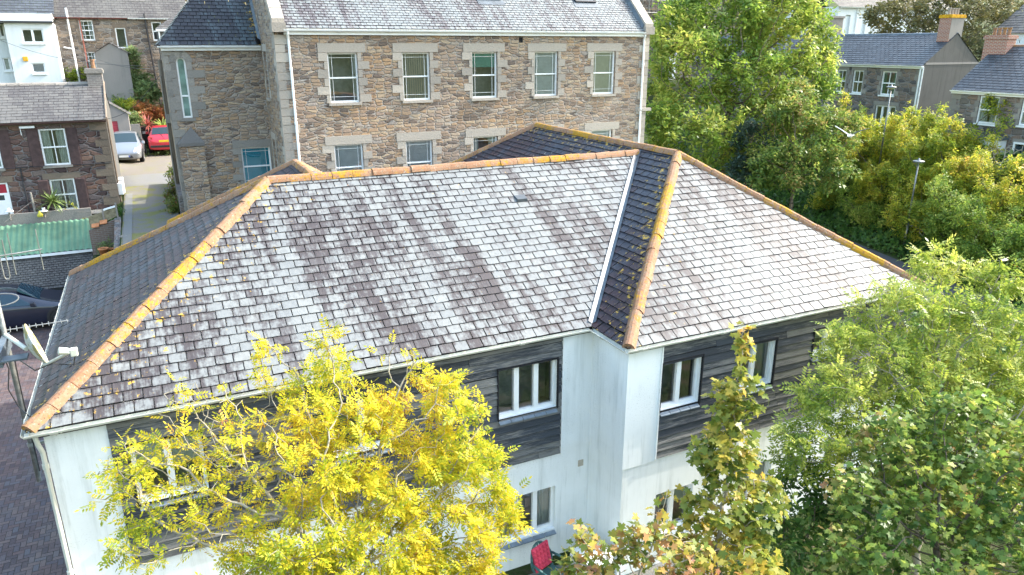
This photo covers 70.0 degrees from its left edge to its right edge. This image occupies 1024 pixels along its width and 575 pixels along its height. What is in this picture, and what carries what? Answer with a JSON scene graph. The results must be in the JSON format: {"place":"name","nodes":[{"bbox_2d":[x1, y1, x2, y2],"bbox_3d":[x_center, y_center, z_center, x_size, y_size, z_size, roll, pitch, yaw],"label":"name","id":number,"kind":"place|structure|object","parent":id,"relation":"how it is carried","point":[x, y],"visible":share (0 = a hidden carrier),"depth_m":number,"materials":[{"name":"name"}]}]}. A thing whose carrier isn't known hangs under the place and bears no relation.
{"place":"outdoors","nodes":[
{"label":"outdoors","id":0,"kind":"place"},
{"bbox_2d":[0,323,74,574],"bbox_3d":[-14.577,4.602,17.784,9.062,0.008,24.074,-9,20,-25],"label":"car park","id":1,"kind":"structure","parent":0,"point":[6,568],"depth_m":17.00,"materials":[{"name":"grey asphalt"}]},
{"bbox_2d":[0,283,62,328],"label":"parked car","id":2,"kind":"object","parent":1,"relation":"on","point":[32,305],"visible":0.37,"depth_m":26.57,"materials":[{"name":"blue paint"}]},
{"bbox_2d":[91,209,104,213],"bbox_3d":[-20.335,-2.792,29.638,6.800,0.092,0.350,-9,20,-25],"label":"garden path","id":3,"kind":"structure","parent":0,"point":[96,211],"depth_m":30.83,"materials":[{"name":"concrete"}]},
{"bbox_2d":[31,184,69,212],"bbox_3d":[-18.905,-3.600,30.096,1.344,1.211,1.318,0,18,1],"label":"cordyline plant","id":4,"kind":"object","parent":3,"relation":"on","point":[51,198],"visible":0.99,"depth_m":30.00,"materials":[{"name":"green plant"}]},
{"bbox_2d":[119,153,171,175],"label":"driveway","id":5,"kind":"structure","parent":0,"point":[154,164],"depth_m":38.54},
{"bbox_2d":[114,131,146,161],"bbox_3d":[-21.290,-7.810,40.326,1.971,1.531,3.944,-8,20,-22],"label":"parked car","id":6,"kind":"object","parent":5,"relation":"on","point":[130,145],"visible":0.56,"depth_m":39.41,"materials":[{"name":"silver metal"}]},
{"bbox_2d":[121,173,170,186],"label":"gate","id":7,"kind":"structure","parent":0,"point":[144,179],"depth_m":35.21,"materials":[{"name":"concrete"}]},
{"bbox_2d":[121,184,178,249],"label":"gravel lane","id":8,"kind":"structure","parent":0,"point":[148,205],"depth_m":30.11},
{"bbox_2d":[123,193,131,252],"bbox_3d":[-15.065,-2.531,28.764,0.280,0.720,9.300,-9,20,-25],"label":"concrete kerb strip","id":9,"kind":"object","parent":8,"relation":"on","point":[127,231],"visible":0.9,"depth_m":28.29,"materials":[{"name":"grey concrete"}]},
{"bbox_2d":[74,313,537,574],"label":"ash tree","id":10,"kind":"object","parent":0,"point":[278,556],"visible":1,"depth_m":9.11,"materials":[{"name":"yellow plant"}]},
{"bbox_2d":[25,0,1023,574],"bbox_3d":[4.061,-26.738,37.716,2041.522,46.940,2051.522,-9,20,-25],"label":"ground","id":11,"kind":"structure","parent":0,"point":[527,570],"depth_m":25.25,"materials":[{"name":"green plant"}]},
{"bbox_2d":[0,0,65,82],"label":"white house","id":12,"kind":"structure","parent":11,"relation":"on","point":[21,26],"depth_m":44.01,"materials":[{"name":"paint"}]},
{"bbox_2d":[21,29,45,44],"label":"window","id":13,"kind":"structure","parent":12,"relation":"in","point":[30,36],"depth_m":44.23,"materials":[{"name":"white plastic"}]},
{"bbox_2d":[31,63,47,74],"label":"window","id":14,"kind":"structure","parent":12,"relation":"in","point":[38,68],"depth_m":44.31,"materials":[{"name":"white plastic"}]},
{"bbox_2d":[0,207,91,225],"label":"garden edging wall","id":15,"kind":"structure","parent":11,"relation":"on","point":[51,216],"depth_m":29.87,"materials":[{"name":"grey concrete"}]},
{"bbox_2d":[0,218,92,289],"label":"outbuilding","id":16,"kind":"structure","parent":11,"relation":"on","point":[65,246],"depth_m":28.81,"materials":[{"name":"green metal"}]},
{"bbox_2d":[0,59,124,214],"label":"cottage","id":17,"kind":"structure","parent":11,"relation":"on","point":[60,135],"depth_m":30.18,"materials":[{"name":"brown stone"}]},
{"bbox_2d":[0,183,13,214],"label":"door","id":18,"kind":"structure","parent":17,"relation":"in","point":[5,200],"depth_m":29.60,"materials":[{"name":"white plastic"}]},
{"bbox_2d":[38,128,72,168],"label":"window","id":19,"kind":"structure","parent":17,"relation":"in","point":[54,146],"depth_m":29.95,"materials":[{"name":"white plastic"}]},
{"bbox_2d":[49,178,78,209],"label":"window","id":20,"kind":"structure","parent":17,"relation":"in","point":[66,186],"depth_m":30.59,"materials":[{"name":"white plastic"}]},
{"bbox_2d":[64,65,85,81],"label":"rounded shrub","id":21,"kind":"object","parent":11,"relation":"on","point":[72,74],"visible":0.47,"depth_m":46.59,"materials":[{"name":"green plant"}]},
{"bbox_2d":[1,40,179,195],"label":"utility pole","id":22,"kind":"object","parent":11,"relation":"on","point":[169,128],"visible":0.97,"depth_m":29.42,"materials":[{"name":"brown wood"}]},
{"bbox_2d":[88,203,118,228],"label":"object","id":23,"kind":"object","parent":11,"relation":"on","point":[109,214],"visible":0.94,"depth_m":28.33,"materials":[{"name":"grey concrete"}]},
{"bbox_2d":[89,217,120,254],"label":"garden wall","id":24,"kind":"structure","parent":11,"relation":"on","point":[101,233],"depth_m":28.25,"materials":[{"name":"concrete"}]},
{"bbox_2d":[92,42,134,126],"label":"gabled annexe","id":25,"kind":"structure","parent":11,"relation":"on","point":[117,79],"depth_m":44.30,"materials":[{"name":"grey paint"}]},
{"bbox_2d":[48,0,184,105],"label":"terrace house","id":26,"kind":"structure","parent":11,"relation":"on","point":[88,27],"depth_m":47.02,"materials":[{"name":"stone"}]},
{"bbox_2d":[78,20,96,41],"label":"window","id":27,"kind":"structure","parent":26,"relation":"in","point":[86,25],"depth_m":46.60,"materials":[{"name":"white plastic"}]},
{"bbox_2d":[115,28,128,49],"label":"window","id":28,"kind":"structure","parent":26,"relation":"in","point":[121,38],"depth_m":48.04,"materials":[{"name":"white plastic"}]},
{"bbox_2d":[114,218,121,248],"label":"retaining wall","id":29,"kind":"structure","parent":11,"relation":"on","point":[117,227],"depth_m":26.97,"materials":[{"name":"grey concrete"}]},
{"bbox_2d":[109,101,130,131],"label":"garage","id":30,"kind":"structure","parent":11,"relation":"on","point":[121,122],"depth_m":41.32,"materials":[{"name":"white paint"}]},
{"bbox_2d":[111,96,136,110],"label":"garden shrub","id":31,"kind":"object","parent":11,"relation":"on","point":[123,104],"visible":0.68,"depth_m":44.27,"materials":[{"name":"green plant"}]},
{"bbox_2d":[108,44,162,105],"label":"conical shrub","id":32,"kind":"object","parent":11,"relation":"on","point":[142,84],"visible":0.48,"depth_m":45.54,"materials":[{"name":"green plant"}]},
{"bbox_2d":[127,109,144,125],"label":"garden shrub","id":33,"kind":"object","parent":11,"relation":"on","point":[134,118],"visible":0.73,"depth_m":43.29,"materials":[{"name":"green plant"}]},
{"bbox_2d":[130,99,155,121],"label":"garden shrub","id":34,"kind":"object","parent":11,"relation":"on","point":[142,108],"visible":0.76,"depth_m":44.28,"materials":[{"name":"brown plant"}]},
{"bbox_2d":[146,101,164,121],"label":"garden shrub","id":35,"kind":"object","parent":11,"relation":"on","point":[159,112],"visible":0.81,"depth_m":44.73,"materials":[{"name":"brown plant"}]},
{"bbox_2d":[146,125,169,153],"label":"parked car","id":36,"kind":"object","parent":11,"relation":"on","point":[158,139],"visible":0.57,"depth_m":41.63,"materials":[{"name":"red paint"}]},
{"bbox_2d":[156,13,177,59],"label":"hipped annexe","id":37,"kind":"structure","parent":11,"relation":"on","point":[160,31],"depth_m":43.66,"materials":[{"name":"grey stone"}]},
{"bbox_2d":[160,164,179,213],"bbox_3d":[-14.335,-4.070,30.792,1.241,2.066,4.024,-9,20,-25],"label":"climbing hedge","id":38,"kind":"object","parent":11,"relation":"on","point":[173,206],"visible":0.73,"depth_m":30.32,"materials":[{"name":"green plant"}]},
{"bbox_2d":[172,167,184,213],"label":"lane wall","id":39,"kind":"structure","parent":11,"relation":"on","point":[180,198],"depth_m":28.09,"materials":[{"name":"grey stone"}]},
{"bbox_2d":[155,0,654,211],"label":"stone building","id":40,"kind":"structure","parent":11,"relation":"on","point":[324,86],"depth_m":27.25,"materials":[{"name":"stone"}]},
{"bbox_2d":[176,57,192,117],"bbox_3d":[-11.950,-7.276,26.630,0.317,2.126,0.070,-9,20,-25],"label":"arched window","id":41,"kind":"structure","parent":40,"relation":"in","point":[180,62],"depth_m":26.63,"materials":[{"name":"glass"}]},
{"bbox_2d":[241,146,271,182],"bbox_3d":[-9.953,-4.749,28.526,1.069,1.483,0.107,-9,20,-25],"label":"window","id":42,"kind":"structure","parent":40,"relation":"in","point":[256,161],"depth_m":28.51,"materials":[{"name":"blue glass"}]},
{"bbox_2d":[327,53,361,105],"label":"window","id":43,"kind":"structure","parent":40,"relation":"in","point":[342,67],"depth_m":26.43,"materials":[{"name":"glass"}]},
{"bbox_2d":[334,144,363,170],"bbox_3d":[-5.962,-4.412,26.744,1.050,1.670,0.122,-9,20,-25],"label":"window","id":44,"kind":"structure","parent":40,"relation":"in","point":[348,156],"depth_m":26.67,"materials":[{"name":"white plastic"}]},
{"bbox_2d":[402,52,432,102],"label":"window","id":45,"kind":"structure","parent":40,"relation":"in","point":[416,85],"depth_m":26.98,"materials":[{"name":"white plastic"}]},
{"bbox_2d":[406,140,431,166],"bbox_3d":[-3.555,-4.782,27.855,1.050,1.670,0.122,-9,20,-25],"label":"window","id":46,"kind":"structure","parent":40,"relation":"in","point":[418,152],"depth_m":27.79,"materials":[{"name":"grey glass"}]},
{"bbox_2d":[473,136,496,156],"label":"window","id":47,"kind":"structure","parent":40,"relation":"in","point":[479,142],"depth_m":28.95,"materials":[{"name":"white plastic"}]},
{"bbox_2d":[471,52,499,100],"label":"window","id":48,"kind":"structure","parent":40,"relation":"in","point":[483,63],"depth_m":28.35,"materials":[{"name":"white glass"}]},
{"bbox_2d":[533,52,559,98],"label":"window","id":49,"kind":"structure","parent":40,"relation":"in","point":[545,62],"depth_m":29.17,"materials":[{"name":"grey glass"}]},
{"bbox_2d":[591,51,615,96],"bbox_3d":[3.769,-8.813,30.166,1.170,1.780,0.265,-9,20,-25],"label":"window","id":50,"kind":"structure","parent":40,"relation":"in","point":[603,71],"depth_m":30.28,"materials":[{"name":"white plastic"}]},
{"bbox_2d":[20,122,928,574],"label":"apartment building","id":51,"kind":"structure","parent":11,"relation":"on","point":[600,426],"depth_m":13.83,"materials":[{"name":"grey stone"}]},
{"bbox_2d":[0,229,77,481],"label":"aerial mast","id":52,"kind":"object","parent":51,"relation":"attached to","point":[33,346],"visible":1,"depth_m":10.17,"materials":[{"name":"metal"}]},
{"bbox_2d":[113,395,211,511],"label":"window","id":53,"kind":"structure","parent":51,"relation":"in","point":[175,451],"depth_m":11.26,"materials":[{"name":"white plastic"}]},
{"bbox_2d":[333,363,394,464],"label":"window","id":54,"kind":"structure","parent":51,"relation":"in","point":[377,442],"depth_m":13.16,"materials":[{"name":"white plastic"}]},
{"bbox_2d":[483,339,557,425],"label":"window","id":55,"kind":"structure","parent":51,"relation":"in","point":[529,387],"depth_m":14.45,"materials":[{"name":"white plastic"}]},
{"bbox_2d":[498,486,555,550],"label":"window","id":56,"kind":"structure","parent":51,"relation":"in","point":[539,504],"depth_m":14.79,"materials":[{"name":"white plastic"}]},
{"bbox_2d":[638,331,699,416],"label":"window","id":57,"kind":"structure","parent":51,"relation":"in","point":[679,382],"depth_m":14.13,"materials":[{"name":"white plastic"}]},
{"bbox_2d":[654,484,689,541],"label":"window","id":58,"kind":"structure","parent":51,"relation":"in","point":[670,506],"depth_m":14.77,"materials":[{"name":"white plastic"}]},
{"bbox_2d":[695,317,772,395],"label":"window","id":59,"kind":"structure","parent":51,"relation":"in","point":[761,366],"depth_m":14.69,"materials":[{"name":"white plastic"}]},
{"bbox_2d":[737,461,768,498],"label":"window","id":60,"kind":"structure","parent":51,"relation":"in","point":[764,467],"depth_m":15.65,"materials":[{"name":"white plastic"}]},
{"bbox_2d":[770,301,839,361],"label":"window","id":61,"kind":"structure","parent":51,"relation":"in","point":[817,337],"depth_m":15.30,"materials":[{"name":"white plastic"}]},
{"bbox_2d":[641,0,741,83],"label":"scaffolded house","id":62,"kind":"structure","parent":11,"relation":"on","point":[646,5],"depth_m":77.38,"materials":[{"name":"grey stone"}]},
{"bbox_2d":[644,0,847,176],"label":"ash tree","id":63,"kind":"object","parent":11,"relation":"on","point":[758,22],"visible":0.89,"depth_m":40.66,"materials":[{"name":"green plant"}]},
{"bbox_2d":[740,76,870,246],"bbox_3d":[14.891,-6.316,37.167,6.774,8.522,5.624,-9,20,-25],"label":"sycamore tree","id":64,"kind":"object","parent":11,"relation":"on","point":[810,120],"visible":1,"depth_m":36.54,"materials":[{"name":"green plant"}]},
{"bbox_2d":[803,180,840,210],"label":"hedgerow shrub","id":65,"kind":"object","parent":11,"relation":"on","point":[816,196],"visible":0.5,"depth_m":43.72,"materials":[{"name":"green plant"}]},
{"bbox_2d":[816,8,844,33],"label":"brick chimney stack","id":66,"kind":"object","parent":11,"relation":"on","point":[837,21],"visible":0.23,"depth_m":70.89,"materials":[{"name":"ceramic"}]},
{"bbox_2d":[688,8,978,128],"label":"stone house","id":67,"kind":"structure","parent":11,"relation":"on","point":[924,70],"depth_m":46.94,"materials":[{"name":"grey stone"}]},
{"bbox_2d":[836,70,860,93],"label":"window","id":68,"kind":"structure","parent":67,"relation":"in","point":[842,74],"depth_m":50.65,"materials":[{"name":"white plastic"}]},
{"bbox_2d":[849,70,863,94],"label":"window","id":69,"kind":"structure","parent":67,"relation":"in","point":[856,89],"depth_m":49.52,"materials":[{"name":"white plastic"}]},
{"bbox_2d":[871,105,895,127],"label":"window","id":70,"kind":"structure","parent":67,"relation":"in","point":[881,110],"depth_m":48.26,"materials":[{"name":"white plastic"}]},
{"bbox_2d":[878,71,896,96],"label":"window","id":71,"kind":"structure","parent":67,"relation":"in","point":[889,77],"depth_m":47.54,"materials":[{"name":"white plastic"}]},
{"bbox_2d":[803,88,876,165],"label":"hedgerow shrub","id":72,"kind":"object","parent":11,"relation":"on","point":[844,104],"visible":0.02,"depth_m":44.80,"materials":[{"name":"green plant"}]},
{"bbox_2d":[816,133,887,206],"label":"hedgerow shrub","id":73,"kind":"object","parent":11,"relation":"on","point":[833,193],"visible":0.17,"depth_m":42.61,"materials":[{"name":"green plant"}]},
{"bbox_2d":[810,114,901,172],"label":"hedgerow shrub","id":74,"kind":"object","parent":11,"relation":"on","point":[876,133],"visible":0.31,"depth_m":42.03,"materials":[{"name":"green plant"}]},
{"bbox_2d":[709,119,1023,308],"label":"ivy ground cover","id":75,"kind":"object","parent":11,"relation":"on","point":[841,223],"visible":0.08,"depth_m":39.93,"materials":[{"name":"green plant"}]},
{"bbox_2d":[834,180,904,231],"bbox_3d":[19.804,-4.412,40.043,3.058,2.764,4.217,-9,20,-25],"label":"hedgerow shrub","id":76,"kind":"object","parent":11,"relation":"on","point":[869,216],"visible":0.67,"depth_m":39.74,"materials":[{"name":"green plant"}]},
{"bbox_2d":[775,0,974,34],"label":"white hall","id":77,"kind":"structure","parent":11,"relation":"on","point":[853,22],"depth_m":95.92,"materials":[{"name":"white render"},{"name":"grey slate"},{"name":"upvc"}]},
{"bbox_2d":[819,134,942,206],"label":"hedgerow shrub","id":78,"kind":"object","parent":11,"relation":"on","point":[867,176],"visible":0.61,"depth_m":40.11,"materials":[{"name":"green plant"}]},
{"bbox_2d":[875,84,896,185],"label":"street lamp","id":79,"kind":"object","parent":11,"relation":"on","point":[891,87],"visible":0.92,"depth_m":40.51,"materials":[{"name":"metal"}]},
{"bbox_2d":[756,118,1023,167],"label":"bank ground cover","id":80,"kind":"object","parent":11,"relation":"on","point":[1011,152],"visible":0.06,"depth_m":37.98,"materials":[{"name":"green plant"}]},
{"bbox_2d":[757,233,1023,574],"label":"ash tree","id":81,"kind":"object","parent":11,"relation":"on","point":[1008,367],"visible":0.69,"depth_m":12.30,"materials":[{"name":"green plant"}]},
{"bbox_2d":[873,100,947,166],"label":"hedgerow shrub","id":82,"kind":"object","parent":11,"relation":"on","point":[891,136],"visible":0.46,"depth_m":40.94,"materials":[{"name":"green plant"}]},
{"bbox_2d":[802,379,1023,574],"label":"sycamore tree","id":83,"kind":"object","parent":11,"relation":"on","point":[995,520],"visible":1,"depth_m":9.90,"materials":[{"name":"green plant"}]},
{"bbox_2d":[903,158,924,246],"bbox_3d":[19.769,-4.176,36.168,0.538,4.426,0.538,-9,20,-25],"label":"street lamp","id":84,"kind":"object","parent":11,"relation":"on","point":[918,161],"visible":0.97,"depth_m":35.94,"materials":[{"name":"metal"}]},
{"bbox_2d":[880,182,960,243],"bbox_3d":[20.533,-3.431,36.591,3.319,3.751,4.050,-9,20,-25],"label":"hedgerow shrub","id":85,"kind":"object","parent":11,"relation":"on","point":[896,222],"visible":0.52,"depth_m":36.61,"materials":[{"name":"green plant"}]},
{"bbox_2d":[825,256,1023,562],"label":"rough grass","id":86,"kind":"structure","parent":11,"relation":"on","point":[914,312],"depth_m":22.59,"materials":[{"name":"green plant"}]},
{"bbox_2d":[885,135,987,204],"bbox_3d":[21.365,-5.788,37.373,4.358,4.141,5.872,14,23,37],"label":"hedgerow shrub","id":87,"kind":"object","parent":11,"relation":"on","point":[897,179],"visible":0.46,"depth_m":37.20,"materials":[{"name":"green plant"}]},
{"bbox_2d":[857,0,1023,62],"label":"broad tree","id":88,"kind":"object","parent":11,"relation":"on","point":[916,22],"visible":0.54,"depth_m":60.47,"materials":[{"name":"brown plant"}]},
{"bbox_2d":[895,94,1015,170],"bbox_3d":[23.374,-7.832,38.381,5.091,4.908,5.994,15,24,38],"label":"hedgerow shrub","id":89,"kind":"object","parent":11,"relation":"on","point":[958,137],"visible":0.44,"depth_m":37.59,"materials":[{"name":"green plant"}]},
{"bbox_2d":[904,168,1023,248],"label":"hedgerow shrub","id":90,"kind":"object","parent":11,"relation":"on","point":[932,224],"visible":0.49,"depth_m":33.92,"materials":[{"name":"green plant"}]},
{"bbox_2d":[918,121,1023,198],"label":"hedgerow shrub","id":91,"kind":"object","parent":11,"relation":"on","point":[966,162],"visible":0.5,"depth_m":35.41,"materials":[{"name":"green plant"}]},
{"bbox_2d":[936,203,1023,281],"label":"hedgerow shrub","id":92,"kind":"object","parent":11,"relation":"on","point":[976,251],"visible":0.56,"depth_m":31.33,"materials":[{"name":"green plant"}]},
{"bbox_2d":[946,195,1023,291],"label":"hedgerow shrub","id":93,"kind":"object","parent":11,"relation":"on","point":[1004,245],"visible":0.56,"depth_m":30.79,"materials":[{"name":"green plant"}]},
{"bbox_2d":[947,27,1023,156],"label":"stone house","id":94,"kind":"structure","parent":11,"relation":"on","point":[997,68],"depth_m":38.55,"materials":[{"name":"grey stone"}]},
{"bbox_2d":[973,96,999,126],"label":"window","id":95,"kind":"structure","parent":94,"relation":"in","point":[989,122],"depth_m":38.38,"materials":[{"name":"white plastic"}]},
{"bbox_2d":[969,138,1006,156],"bbox_3d":[24.951,-6.942,38.501,0.950,1.861,1.802,-9,20,-25],"label":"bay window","id":96,"kind":"structure","parent":94,"relation":"in","point":[1002,143],"depth_m":37.49,"materials":[{"name":"white plastic"}]},
{"bbox_2d":[955,151,1023,245],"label":"hedgerow shrub","id":97,"kind":"object","parent":11,"relation":"on","point":[1017,200],"visible":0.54,"depth_m":32.27,"materials":[{"name":"green plant"}]},
{"bbox_2d":[979,145,1023,181],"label":"bare shrub","id":98,"kind":"object","parent":11,"relation":"on","point":[997,158],"visible":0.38,"depth_m":35.34,"materials":[{"name":"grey plant"}]},
{"bbox_2d":[529,561,724,574],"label":"patio","id":99,"kind":"structure","parent":0,"point":[652,568],"depth_m":14.60,"materials":[{"name":"grey stone"}]},
{"bbox_2d":[530,540,563,574],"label":"garden chair","id":100,"kind":"object","parent":99,"relation":"on","point":[542,553],"visible":0.96,"depth_m":13.91,"materials":[{"name":"red fabric"}]},
{"bbox_2d":[570,543,612,573],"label":"patio table","id":101,"kind":"object","parent":99,"relation":"on","point":[577,549],"visible":0.23,"depth_m":13.94,"materials":[{"name":"white plastic"}]},
{"bbox_2d":[549,489,727,574],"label":"sycamore tree","id":102,"kind":"object","parent":99,"relation":"on","point":[650,533],"visible":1,"depth_m":7.92,"materials":[{"name":"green plant"}]},
{"bbox_2d":[665,320,797,574],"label":"sycamore tree","id":103,"kind":"object","parent":99,"relation":"on","point":[710,461],"visible":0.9,"depth_m":8.95,"materials":[{"name":"green plant"}]},
{"bbox_2d":[734,451,880,574],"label":"evergreen shrub","id":104,"kind":"object","parent":99,"relation":"on","point":[818,508],"visible":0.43,"depth_m":11.89,"materials":[{"name":"green plant"}]},
{"bbox_2d":[722,117,777,232],"bbox_3d":[12.472,-5.732,38.624,2.862,6.435,3.771,6,19,19],"label":"conifer tree","id":105,"kind":"object","parent":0,"point":[748,126],"visible":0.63,"depth_m":38.01,"materials":[{"name":"green plant"}]},
{"bbox_2d":[805,231,1022,343],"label":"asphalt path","id":106,"kind":"structure","parent":0,"point":[895,262],"depth_m":32.56,"materials":[{"name":"grey asphalt"}]},
{"bbox_2d":[992,4,1023,74],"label":"white house","id":107,"kind":"structure","parent":0,"point":[1016,28],"depth_m":57.92,"materials":[{"name":"paint"}]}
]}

